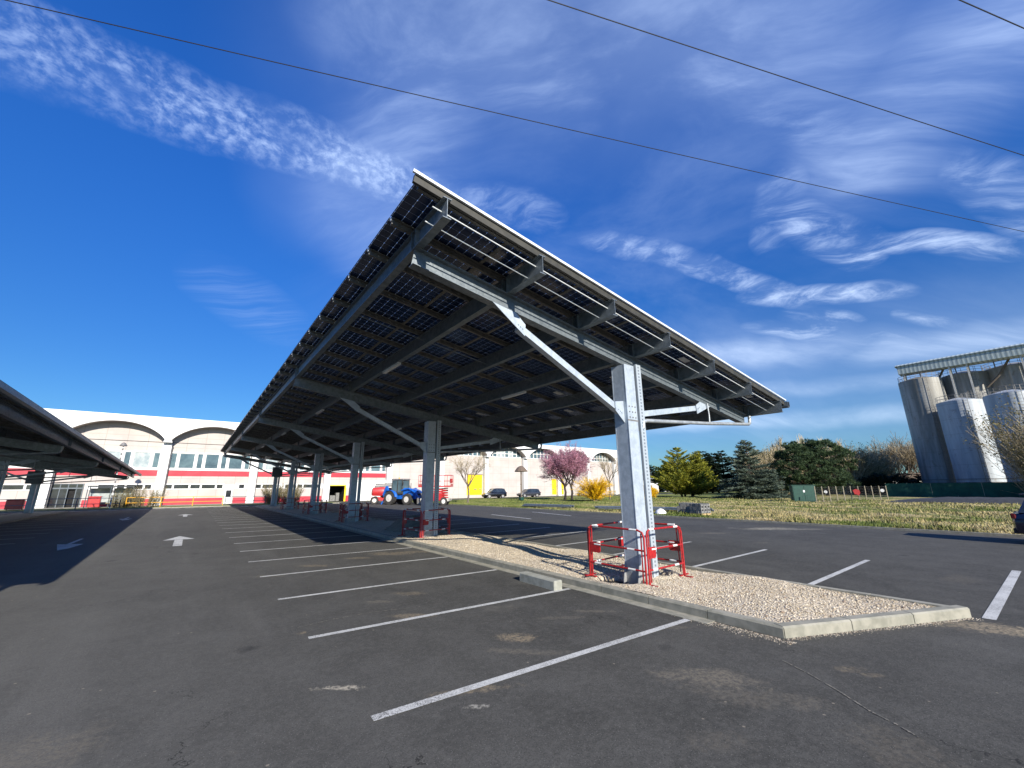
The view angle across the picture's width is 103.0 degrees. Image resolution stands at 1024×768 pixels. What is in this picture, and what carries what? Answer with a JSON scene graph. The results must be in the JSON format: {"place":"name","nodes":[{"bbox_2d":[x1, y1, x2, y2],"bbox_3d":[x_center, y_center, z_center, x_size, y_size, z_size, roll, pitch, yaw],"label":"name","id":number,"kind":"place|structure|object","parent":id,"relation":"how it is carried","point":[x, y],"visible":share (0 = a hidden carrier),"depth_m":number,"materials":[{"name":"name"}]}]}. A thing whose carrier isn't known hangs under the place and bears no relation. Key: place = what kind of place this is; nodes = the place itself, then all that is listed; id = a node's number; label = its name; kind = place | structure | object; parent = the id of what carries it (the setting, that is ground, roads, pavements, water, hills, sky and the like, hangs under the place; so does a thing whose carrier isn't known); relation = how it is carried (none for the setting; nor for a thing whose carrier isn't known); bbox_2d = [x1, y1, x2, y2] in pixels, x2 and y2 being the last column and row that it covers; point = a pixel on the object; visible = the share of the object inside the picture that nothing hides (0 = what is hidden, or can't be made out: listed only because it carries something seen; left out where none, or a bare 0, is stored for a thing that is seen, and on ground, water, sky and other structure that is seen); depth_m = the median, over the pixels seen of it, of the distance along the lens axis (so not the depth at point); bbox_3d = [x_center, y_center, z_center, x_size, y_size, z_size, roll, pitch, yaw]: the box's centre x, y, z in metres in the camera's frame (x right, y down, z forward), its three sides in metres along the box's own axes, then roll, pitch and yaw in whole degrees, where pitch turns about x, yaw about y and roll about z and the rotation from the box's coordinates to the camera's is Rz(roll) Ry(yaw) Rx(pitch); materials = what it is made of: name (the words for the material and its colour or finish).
{"place":"outdoors","nodes":[
{"label":"outdoors","id":0,"kind":"place"},
{"bbox_2d":[0,501,325,509],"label":"pavement","id":1,"kind":"structure","parent":0,"point":[146,505],"depth_m":50.03,"materials":[{"name":"concrete"}]},
{"bbox_2d":[83,485,136,507],"bbox_3d":[-46.141,12.906,46.836,4.100,2.400,1.700,10,-18,-36],"label":"smoking shelter","id":2,"kind":"object","parent":1,"relation":"on","point":[104,492],"visible":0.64,"depth_m":46.99,"materials":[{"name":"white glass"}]},
{"bbox_2d":[0,502,337,511],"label":"verge","id":3,"kind":"structure","parent":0,"point":[149,507],"depth_m":45.72,"materials":[{"name":"green plant"}]},
{"bbox_2d":[4,500,25,509],"bbox_3d":[-49.934,12.121,40.941,1.260,1.080,0.680,10,-18,-36],"label":"red bin","id":4,"kind":"object","parent":3,"relation":"on","point":[14,502],"visible":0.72,"depth_m":40.73,"materials":[{"name":"plastic"}]},
{"bbox_2d":[0,498,120,508],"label":"railing","id":5,"kind":"object","parent":3,"relation":"on","point":[64,504],"visible":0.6,"depth_m":42.25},
{"bbox_2d":[87,496,102,507],"bbox_3d":[-46.406,13.116,45.275,1.060,1.230,0.680,10,-18,-36],"label":"red bin","id":6,"kind":"object","parent":3,"relation":"on","point":[93,502],"visible":1,"depth_m":45.07,"materials":[{"name":"plastic"}]},
{"bbox_2d":[107,490,133,507],"bbox_3d":[-43.973,12.857,45.847,2.513,1.991,2.965,10,-18,-36],"label":"bare shrub","id":7,"kind":"object","parent":3,"relation":"on","point":[123,500],"visible":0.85,"depth_m":45.58,"materials":[{"name":"brown plant"}]},
{"bbox_2d":[122,486,168,506],"bbox_3d":[-42.735,12.950,47.336,3.788,2.522,4.238,0,-14,-1],"label":"bare shrub","id":8,"kind":"object","parent":3,"relation":"on","point":[135,502],"visible":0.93,"depth_m":46.81,"materials":[{"name":"brown plant"}]},
{"bbox_2d":[124,496,223,507],"bbox_3d":[-39.425,13.871,47.972,8.978,1.180,0.090,10,-18,-36],"label":"railing","id":9,"kind":"object","parent":3,"relation":"on","point":[160,502],"visible":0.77,"depth_m":48.63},
{"bbox_2d":[261,482,287,503],"bbox_3d":[-32.370,14.734,55.330,4.000,2.835,3.415,-7,-16,23],"label":"bare shrub","id":10,"kind":"object","parent":3,"relation":"on","point":[266,493],"visible":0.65,"depth_m":54.94,"materials":[{"name":"beige plant"}]},
{"bbox_2d":[277,481,305,502],"bbox_3d":[-30.642,15.041,56.789,4.209,2.933,3.746,10,-18,-36],"label":"bare shrub","id":11,"kind":"object","parent":3,"relation":"on","point":[297,491],"visible":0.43,"depth_m":56.34,"materials":[{"name":"beige plant"}]},
{"bbox_2d":[0,493,1023,767],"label":"parking lot","id":12,"kind":"structure","parent":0,"point":[138,639],"depth_m":4.73,"materials":[{"name":"asphalt"}]},
{"bbox_2d":[0,511,67,523],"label":"kerb","id":13,"kind":"structure","parent":12,"relation":"on","point":[4,519],"depth_m":31.20,"materials":[{"name":"concrete"}]},
{"bbox_2d":[57,539,81,549],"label":"road marking","id":14,"kind":"object","parent":12,"relation":"on","point":[64,546],"visible":1,"depth_m":14.67,"materials":[{"name":"paint"}]},
{"bbox_2d":[0,380,141,512],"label":"solar canopy","id":15,"kind":"object","parent":12,"relation":"on","point":[38,439],"visible":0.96,"depth_m":19.85,"materials":[{"name":"metal"}]},
{"bbox_2d":[0,503,331,512],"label":"kerb","id":16,"kind":"structure","parent":12,"relation":"on","point":[146,508],"depth_m":43.83,"materials":[{"name":"concrete"}]},
{"bbox_2d":[163,536,193,545],"bbox_3d":[-12.981,6.093,15.864,1.000,0.001,4.000,10,-18,-36],"label":"road marking","id":17,"kind":"object","parent":12,"relation":"on","point":[178,540],"visible":1,"depth_m":16.18,"materials":[{"name":"paint"}]},
{"bbox_2d":[260,557,443,576],"bbox_3d":[-3.744,4.618,10.361,4.570,0.001,0.100,9,-17,-32],"label":"road marking","id":18,"kind":"object","parent":12,"relation":"on","point":[348,567],"visible":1,"depth_m":10.13,"materials":[{"name":"paint"}]},
{"bbox_2d":[278,569,495,599],"bbox_3d":[-2.264,4.128,8.481,4.569,0.001,0.100,9,-17,-33],"label":"road marking","id":19,"kind":"object","parent":12,"relation":"on","point":[381,585],"visible":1,"depth_m":8.22,"materials":[{"name":"paint"}]},
{"bbox_2d":[370,483,410,503],"bbox_3d":[-15.299,14.251,53.234,5.860,2.718,2.339,3,-15,-15],"label":"trailer","id":20,"kind":"object","parent":12,"relation":"on","point":[377,490],"visible":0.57,"depth_m":51.96,"materials":[{"name":"metal"}]},
{"bbox_2d":[381,477,421,504],"bbox_3d":[-13.258,13.209,50.354,6.904,3.292,2.723,-7,-16,24],"label":"blue tractor","id":21,"kind":"object","parent":12,"relation":"on","point":[400,492],"visible":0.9,"depth_m":49.70,"materials":[{"name":"metal"}]},
{"bbox_2d":[418,475,453,504],"bbox_3d":[-8.678,12.347,47.354,4.088,3.411,2.042,-1,-14,1],"label":"scissor lift","id":22,"kind":"object","parent":12,"relation":"on","point":[443,500],"visible":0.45,"depth_m":46.77,"materials":[{"name":"metal"}]},
{"bbox_2d":[308,588,568,638],"bbox_3d":[-0.785,3.638,6.600,4.567,0.001,0.100,9,-17,-33],"label":"road marking","id":23,"kind":"object","parent":12,"relation":"on","point":[363,627],"visible":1,"depth_m":6.26,"materials":[{"name":"paint"}]},
{"bbox_2d":[258,507,714,623],"bbox_3d":[-13.367,8.798,26.446,0.216,0.028,53.550,10,-18,-36],"label":"gutter","id":24,"kind":"object","parent":12,"relation":"on","point":[653,607],"visible":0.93,"depth_m":7.75,"materials":[{"name":"concrete"}]},
{"bbox_2d":[482,488,506,497],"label":"parked car","id":25,"kind":"object","parent":12,"relation":"on","point":[497,492],"visible":0.97,"depth_m":76.14,"materials":[{"name":"black paint"}]},
{"bbox_2d":[517,489,540,496],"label":"parked car","id":26,"kind":"object","parent":12,"relation":"on","point":[531,492],"visible":0.94,"depth_m":81.84,"materials":[{"name":"grey paint"}]},
{"bbox_2d":[371,619,689,720],"bbox_3d":[0.694,3.147,4.719,4.566,0.001,0.100,9,-17,-33],"label":"road marking","id":27,"kind":"object","parent":12,"relation":"on","point":[381,715],"visible":1,"depth_m":4.24,"materials":[{"name":"paint"}]},
{"bbox_2d":[520,571,561,590],"bbox_3d":[0.561,3.952,8.204,0.210,0.170,1.120,10,-17,-35],"label":"wheel stop","id":28,"kind":"object","parent":12,"relation":"on","point":[547,582],"visible":1,"depth_m":8.05,"materials":[{"name":"concrete"}]},
{"bbox_2d":[262,505,931,622],"bbox_3d":[-11.399,8.911,26.522,2.870,0.648,55.532,10,-18,-36],"label":"island bed","id":29,"kind":"object","parent":12,"relation":"on","point":[378,526],"visible":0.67,"depth_m":8.09,"materials":[{"name":"gravel"}]},
{"bbox_2d":[342,503,368,522],"bbox_3d":[-8.811,7.229,22.945,1.382,1.001,0.320,7,-16,-31],"label":"works barrier","id":30,"kind":"object","parent":29,"relation":"on","point":[345,511],"visible":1,"depth_m":22.85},
{"bbox_2d":[398,509,424,537],"bbox_3d":[-3.838,5.320,15.595,0.320,1.001,1.378,13,-20,-43],"label":"works barrier","id":31,"kind":"object","parent":29,"relation":"on","point":[404,520],"visible":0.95,"depth_m":15.65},
{"bbox_2d":[385,515,444,532],"bbox_3d":[-4.477,6.250,18.364,2.413,0.658,3.754,10,-18,-36],"label":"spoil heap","id":32,"kind":"object","parent":29,"relation":"on","point":[396,526],"visible":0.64,"depth_m":17.57,"materials":[{"name":"gravel"}]},
{"bbox_2d":[422,509,449,537],"bbox_3d":[-2.885,5.296,15.534,1.250,1.001,0.320,12,-19,-43],"label":"guard rail","id":33,"kind":"object","parent":29,"relation":"on","point":[425,522],"visible":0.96,"depth_m":15.37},
{"bbox_2d":[220,168,789,583],"bbox_3d":[-12.448,6.278,28.793,12.248,6.413,52.860,10,-18,-36],"label":"solar canopy","id":34,"kind":"object","parent":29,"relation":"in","point":[316,407],"visible":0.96,"depth_m":10.96,"materials":[{"name":"metal"}]},
{"bbox_2d":[584,521,624,576],"bbox_3d":[2.130,3.600,9.022,1.339,1.001,0.320,9,-17,-38],"label":"works barrier","id":35,"kind":"object","parent":29,"relation":"on","point":[620,541],"visible":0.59,"depth_m":9.00,"materials":[{"name":"metal"}]},
{"bbox_2d":[585,525,647,584],"bbox_3d":[2.062,3.365,8.095,0.320,1.001,1.341,12,-17,-40],"label":"works barrier","id":36,"kind":"object","parent":29,"relation":"on","point":[594,547],"visible":0.94,"depth_m":8.14,"materials":[{"name":"metal"}]},
{"bbox_2d":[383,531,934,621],"bbox_3d":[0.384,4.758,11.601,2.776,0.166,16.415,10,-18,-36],"label":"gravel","id":37,"kind":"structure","parent":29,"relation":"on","point":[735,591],"depth_m":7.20,"materials":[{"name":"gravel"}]},
{"bbox_2d":[645,525,692,587],"bbox_3d":[3.041,3.342,8.040,1.350,1.001,0.320,12,-19,-39],"label":"works barrier","id":38,"kind":"object","parent":29,"relation":"on","point":[651,552],"visible":0.98,"depth_m":7.86,"materials":[{"name":"metal"}]},
{"bbox_2d":[654,523,688,575],"bbox_3d":[3.116,3.578,8.969,0.320,1.001,1.303,12,-20,-40],"label":"works barrier","id":39,"kind":"object","parent":29,"relation":"on","point":[673,542],"visible":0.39,"depth_m":8.63,"materials":[{"name":"metal"}]},
{"bbox_2d":[257,505,971,638],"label":"kerb","id":40,"kind":"structure","parent":12,"relation":"on","point":[821,626],"depth_m":6.03,"materials":[{"name":"concrete"}]},
{"bbox_2d":[693,549,765,566],"bbox_3d":[5.898,4.704,11.017,4.700,0.001,0.110,11,-18,-37],"label":"road marking","id":41,"kind":"object","parent":12,"relation":"on","point":[728,558],"visible":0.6,"depth_m":10.94,"materials":[{"name":"paint"}]},
{"bbox_2d":[674,613,979,644],"bbox_3d":[4.547,3.309,5.483,4.366,0.009,1.333,-2,-14,5],"label":"kerb grit","id":42,"kind":"object","parent":12,"relation":"on","point":[832,633],"visible":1,"depth_m":5.49,"materials":[{"name":"stone"}]},
{"bbox_2d":[808,560,869,584],"bbox_3d":[7.367,4.217,9.150,4.700,0.001,0.110,10,-18,-37],"label":"road marking","id":43,"kind":"object","parent":12,"relation":"on","point":[835,573],"visible":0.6,"depth_m":9.03,"materials":[{"name":"paint"}]},
{"bbox_2d":[982,570,1020,619],"bbox_3d":[9.087,3.783,7.499,5.530,0.001,0.140,10,-18,-36],"label":"road marking","id":44,"kind":"object","parent":12,"relation":"on","point":[994,609],"visible":1,"depth_m":6.98,"materials":[{"name":"paint"}]},
{"bbox_2d":[1010,493,1023,533],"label":"parked car","id":45,"kind":"object","parent":12,"relation":"on","point":[1017,517],"visible":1,"depth_m":13.16,"materials":[{"name":"blue paint"}]},
{"bbox_2d":[0,0,1023,482],"label":"sky","id":46,"kind":"structure","parent":0,"point":[176,217],"materials":[{"name":"blue"}]},
{"bbox_2d":[5,0,1023,231],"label":"overhead cable","id":47,"kind":"object","parent":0,"point":[460,104],"visible":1,"depth_m":6.59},
{"bbox_2d":[337,491,741,501],"bbox_3d":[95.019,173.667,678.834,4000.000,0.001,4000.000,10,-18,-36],"label":"ground","id":48,"kind":"structure","parent":0,"point":[535,496],"depth_m":95.41,"materials":[{"name":"green plant"}]},
{"bbox_2d":[0,408,619,508],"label":"factory","id":49,"kind":"structure","parent":48,"relation":"on","point":[180,459],"depth_m":55.62,"materials":[{"name":"white paint"}]},
{"bbox_2d":[46,484,83,507],"bbox_3d":[-51.491,12.919,47.014,2.600,2.750,0.140,10,-18,-36],"label":"entrance door","id":50,"kind":"structure","parent":49,"relation":"in","point":[58,492],"depth_m":46.84,"materials":[{"name":"grey glass"}]},
{"bbox_2d":[64,489,75,506],"bbox_3d":[-51.685,12.984,47.261,2.600,2.750,0.040,10,-18,-36],"label":"doorway interior","id":51,"kind":"structure","parent":49,"relation":"in","point":[71,492],"depth_m":47.40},
{"bbox_2d":[132,452,151,467],"bbox_3d":[-46.863,9.600,51.585,1.620,1.960,0.060,10,-18,-36],"label":"window","id":52,"kind":"structure","parent":49,"relation":"in","point":[141,459],"depth_m":51.58,"materials":[{"name":"white glass"}]},
{"bbox_2d":[178,453,195,468],"bbox_3d":[-43.280,10.243,54.236,1.620,1.960,0.060,10,-18,-36],"label":"window","id":53,"kind":"structure","parent":49,"relation":"in","point":[186,460],"depth_m":54.22,"materials":[{"name":"blue glass"}]},
{"bbox_2d":[204,454,219,468],"bbox_3d":[-41.113,10.632,55.839,1.520,1.960,0.060,10,-18,-36],"label":"window","id":54,"kind":"structure","parent":49,"relation":"in","point":[212,460],"depth_m":55.84,"materials":[{"name":"blue glass"}]},
{"bbox_2d":[223,485,233,503],"bbox_3d":[-39.112,15.210,56.177,1.000,2.620,0.065,10,-18,-36],"label":"door","id":55,"kind":"structure","parent":49,"relation":"in","point":[228,492],"depth_m":56.18,"materials":[{"name":"white metal"}]},
{"bbox_2d":[228,455,242,468],"bbox_3d":[-38.946,11.021,57.442,1.620,1.960,0.060,10,-18,-36],"label":"window","id":56,"kind":"structure","parent":49,"relation":"in","point":[233,463],"depth_m":57.40,"materials":[{"name":"blue glass"}]},
{"bbox_2d":[328,486,344,501],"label":"doorway interior","id":57,"kind":"structure","parent":49,"relation":"in","point":[333,489],"depth_m":66.91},
{"bbox_2d":[356,480,385,500],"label":"sliding door","id":58,"kind":"structure","parent":49,"relation":"in","point":[365,495],"depth_m":67.43,"materials":[{"name":"metal"}]},
{"bbox_2d":[467,474,482,494],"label":"loading door","id":59,"kind":"structure","parent":49,"relation":"in","point":[475,487],"depth_m":80.10,"materials":[{"name":"yellow paint"}]},
{"bbox_2d":[491,448,521,457],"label":"arch window","id":60,"kind":"structure","parent":49,"relation":"in","point":[503,454],"depth_m":86.25,"materials":[{"name":"white glass"}]},
{"bbox_2d":[529,449,553,459],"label":"arch window","id":61,"kind":"structure","parent":49,"relation":"in","point":[534,455],"depth_m":91.43,"materials":[{"name":"white glass"}]},
{"bbox_2d":[412,502,1023,536],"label":"kerb","id":62,"kind":"structure","parent":48,"relation":"on","point":[944,531],"depth_m":19.60,"materials":[{"name":"concrete"}]},
{"bbox_2d":[412,492,1023,534],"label":"lawn","id":63,"kind":"structure","parent":0,"point":[833,496],"depth_m":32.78,"materials":[{"name":"green plant"}]},
{"bbox_2d":[448,452,492,502],"bbox_3d":[-5.695,11.401,51.239,6.066,6.858,6.747,-6,-15,22],"label":"bare tree","id":64,"kind":"object","parent":63,"relation":"on","point":[461,469],"visible":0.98,"depth_m":51.54,"materials":[{"name":"brown plant"}]},
{"bbox_2d":[515,466,526,499],"bbox_3d":[1.316,14.343,59.137,1.947,4.860,1.930,10,-18,-36],"label":"lamp post","id":65,"kind":"object","parent":63,"relation":"on","point":[520,469],"visible":1,"depth_m":58.96,"materials":[{"name":"beige metal"}]},
{"bbox_2d":[522,504,573,507],"bbox_3d":[3.215,10.960,36.682,5.576,0.249,0.830,-13,-19,41],"label":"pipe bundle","id":66,"kind":"object","parent":63,"relation":"on","point":[549,505],"visible":1,"depth_m":36.30,"materials":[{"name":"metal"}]},
{"bbox_2d":[536,441,595,499],"bbox_3d":[7.867,12.126,58.163,8.749,8.561,8.638,10,-18,-36],"label":"cherry tree","id":67,"kind":"object","parent":63,"relation":"on","point":[560,465],"visible":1,"depth_m":57.08,"materials":[{"name":"pink plant"}]},
{"bbox_2d":[570,476,615,500],"bbox_3d":[10.557,13.327,52.367,6.000,3.404,5.293,6,-16,-24],"label":"forsythia bush","id":68,"kind":"object","parent":63,"relation":"on","point":[597,490],"visible":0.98,"depth_m":51.66,"materials":[{"name":"plant"}]},
{"bbox_2d":[596,454,618,498],"bbox_3d":[14.077,13.294,58.754,4.579,6.466,4.873,-4,-15,14],"label":"bare tree","id":69,"kind":"object","parent":63,"relation":"on","point":[602,464],"visible":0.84,"depth_m":58.55,"materials":[{"name":"grey plant"}]},
{"bbox_2d":[595,506,664,509],"bbox_3d":[9.301,9.578,31.445,6.024,0.249,0.830,-9,-16,30],"label":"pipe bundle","id":70,"kind":"object","parent":63,"relation":"on","point":[616,507],"visible":0.46,"depth_m":31.85,"materials":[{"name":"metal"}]},
{"bbox_2d":[677,502,689,512],"bbox_3d":[11.687,8.340,27.367,0.880,0.702,0.960,-14,-20,43],"label":"block pallet","id":71,"kind":"object","parent":63,"relation":"on","point":[682,507],"visible":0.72,"depth_m":27.04,"materials":[{"name":"grey concrete"}]},
{"bbox_2d":[650,447,719,496],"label":"conifer","id":72,"kind":"object","parent":63,"relation":"on","point":[680,475],"visible":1,"depth_m":67.06,"materials":[{"name":"green plant"}]},
{"bbox_2d":[689,503,710,514],"bbox_3d":[12.062,8.031,26.162,0.960,0.702,0.880,8,-17,-30],"label":"block pallet","id":73,"kind":"object","parent":63,"relation":"on","point":[699,508],"visible":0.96,"depth_m":25.90,"materials":[{"name":"grey concrete"}]},
{"bbox_2d":[696,451,724,492],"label":"backdrop conifer","id":74,"kind":"object","parent":63,"relation":"on","point":[708,465],"visible":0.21,"depth_m":101.96,"materials":[{"name":"green plant"}]},
{"bbox_2d":[707,453,732,492],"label":"backdrop conifer","id":75,"kind":"object","parent":63,"relation":"on","point":[719,472],"visible":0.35,"depth_m":102.55,"materials":[{"name":"green plant"}]},
{"bbox_2d":[711,450,735,492],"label":"backdrop conifer","id":76,"kind":"object","parent":63,"relation":"on","point":[727,466],"visible":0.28,"depth_m":104.04,"materials":[{"name":"green plant"}]},
{"bbox_2d":[711,439,790,498],"bbox_3d":[34.509,12.474,59.657,10.100,8.668,10.980,10,-18,-36],"label":"conifer","id":77,"kind":"object","parent":63,"relation":"on","point":[764,483],"visible":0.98,"depth_m":57.73,"materials":[{"name":"green plant"}]},
{"bbox_2d":[733,448,803,493],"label":"bare shrub","id":78,"kind":"object","parent":63,"relation":"on","point":[769,468],"visible":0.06,"depth_m":79.41,"materials":[{"name":"brown plant"}]},
{"bbox_2d":[751,442,803,482],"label":"bare shrub","id":79,"kind":"object","parent":63,"relation":"on","point":[771,454],"visible":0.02,"depth_m":81.58,"materials":[{"name":"brown plant"}]},
{"bbox_2d":[768,440,836,494],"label":"pine tree","id":80,"kind":"object","parent":63,"relation":"on","point":[800,456],"visible":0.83,"depth_m":66.41,"materials":[{"name":"green plant"}]},
{"bbox_2d":[788,485,817,501],"bbox_3d":[33.236,12.471,46.569,2.400,1.820,1.000,-4,-15,14],"label":"utility cabinet","id":81,"kind":"object","parent":63,"relation":"on","point":[803,493],"visible":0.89,"depth_m":46.17,"materials":[{"name":"metal"}]},
{"bbox_2d":[788,438,861,495],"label":"pine tree","id":82,"kind":"object","parent":63,"relation":"on","point":[838,453],"visible":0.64,"depth_m":67.34,"materials":[{"name":"green plant"}]},
{"bbox_2d":[814,486,888,501],"bbox_3d":[39.070,12.555,46.544,14.609,1.758,0.242,6,-16,-24],"label":"picket fence","id":83,"kind":"object","parent":63,"relation":"on","point":[844,496],"visible":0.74,"depth_m":46.30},
{"bbox_2d":[829,443,879,493],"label":"bare shrub","id":84,"kind":"object","parent":63,"relation":"on","point":[870,464],"visible":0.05,"depth_m":77.52,"materials":[{"name":"brown plant"}]},
{"bbox_2d":[817,440,893,494],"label":"bare shrub","id":85,"kind":"object","parent":63,"relation":"on","point":[856,474],"visible":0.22,"depth_m":76.64,"materials":[{"name":"brown plant"}]},
{"bbox_2d":[847,475,890,494],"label":"evergreen bush","id":86,"kind":"object","parent":63,"relation":"on","point":[878,480],"visible":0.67,"depth_m":71.39,"materials":[{"name":"green plant"}]},
{"bbox_2d":[841,447,898,481],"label":"bare shrub","id":87,"kind":"object","parent":63,"relation":"on","point":[881,469],"visible":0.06,"depth_m":77.86,"materials":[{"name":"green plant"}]},
{"bbox_2d":[848,448,907,493],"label":"bare shrub","id":88,"kind":"object","parent":63,"relation":"on","point":[894,469],"visible":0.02,"depth_m":80.36,"materials":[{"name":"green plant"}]},
{"bbox_2d":[862,472,918,489],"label":"evergreen bush","id":89,"kind":"object","parent":63,"relation":"on","point":[895,479],"visible":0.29,"depth_m":71.28,"materials":[{"name":"green plant"}]},
{"bbox_2d":[866,436,918,472],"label":"bare tree","id":90,"kind":"object","parent":63,"relation":"on","point":[904,471],"visible":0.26,"depth_m":88.28,"materials":[{"name":"brown plant"}]},
{"bbox_2d":[881,434,918,476],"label":"bare tree","id":91,"kind":"object","parent":63,"relation":"on","point":[910,458],"visible":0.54,"depth_m":84.66,"materials":[{"name":"brown plant"}]},
{"bbox_2d":[882,431,918,474],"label":"bare tree","id":92,"kind":"object","parent":63,"relation":"on","point":[913,467],"visible":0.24,"depth_m":86.38,"materials":[{"name":"brown plant"}]},
{"bbox_2d":[897,372,955,482],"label":"silo","id":93,"kind":"object","parent":63,"relation":"on","point":[919,395],"visible":0.81,"depth_m":71.33,"materials":[{"name":"concrete"}]},
{"bbox_2d":[895,343,1023,398],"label":"conveyor gallery","id":94,"kind":"object","parent":93,"relation":"on","point":[993,355],"visible":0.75,"depth_m":69.57,"materials":[{"name":"grey metal"}]},
{"bbox_2d":[885,482,1023,497],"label":"privacy fence","id":95,"kind":"object","parent":63,"relation":"on","point":[981,489],"visible":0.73,"depth_m":56.83,"materials":[{"name":"fabric"}]},
{"bbox_2d":[888,497,1023,504],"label":"hedge","id":96,"kind":"object","parent":63,"relation":"on","point":[1000,500],"visible":0.69,"depth_m":38.79,"materials":[{"name":"plant"}]},
{"bbox_2d":[935,393,1006,482],"bbox_3d":[73.367,9.720,65.210,5.553,15.880,5.460,10,-18,-36],"label":"silo","id":97,"kind":"object","parent":63,"relation":"on","point":[967,464],"visible":0.87,"depth_m":64.05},
{"bbox_2d":[937,366,1006,479],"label":"silo","id":98,"kind":"object","parent":63,"relation":"on","point":[981,380],"visible":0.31,"depth_m":70.28,"materials":[{"name":"concrete"}]},
{"bbox_2d":[963,384,1023,483],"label":"bare willow","id":99,"kind":"object","parent":63,"relation":"on","point":[1008,438],"visible":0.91,"depth_m":52.47,"materials":[{"name":"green plant"}]},
{"bbox_2d":[964,418,1023,493],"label":"bare willow","id":100,"kind":"object","parent":63,"relation":"on","point":[1009,459],"visible":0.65,"depth_m":52.93,"materials":[{"name":"plant"}]},
{"bbox_2d":[981,384,1023,482],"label":"silo","id":101,"kind":"object","parent":63,"relation":"on","point":[990,401],"visible":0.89,"depth_m":57.71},
{"bbox_2d":[981,357,1023,392],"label":"silo","id":102,"kind":"object","parent":63,"relation":"on","point":[1012,374],"visible":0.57,"depth_m":67.05,"materials":[{"name":"concrete"}]},
{"bbox_2d":[548,0,1023,155],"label":"overhead cable","id":103,"kind":"object","parent":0,"point":[772,73],"visible":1,"depth_m":6.17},
{"bbox_2d":[959,0,1023,28],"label":"overhead cable","id":104,"kind":"object","parent":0,"point":[991,14],"visible":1,"depth_m":5.44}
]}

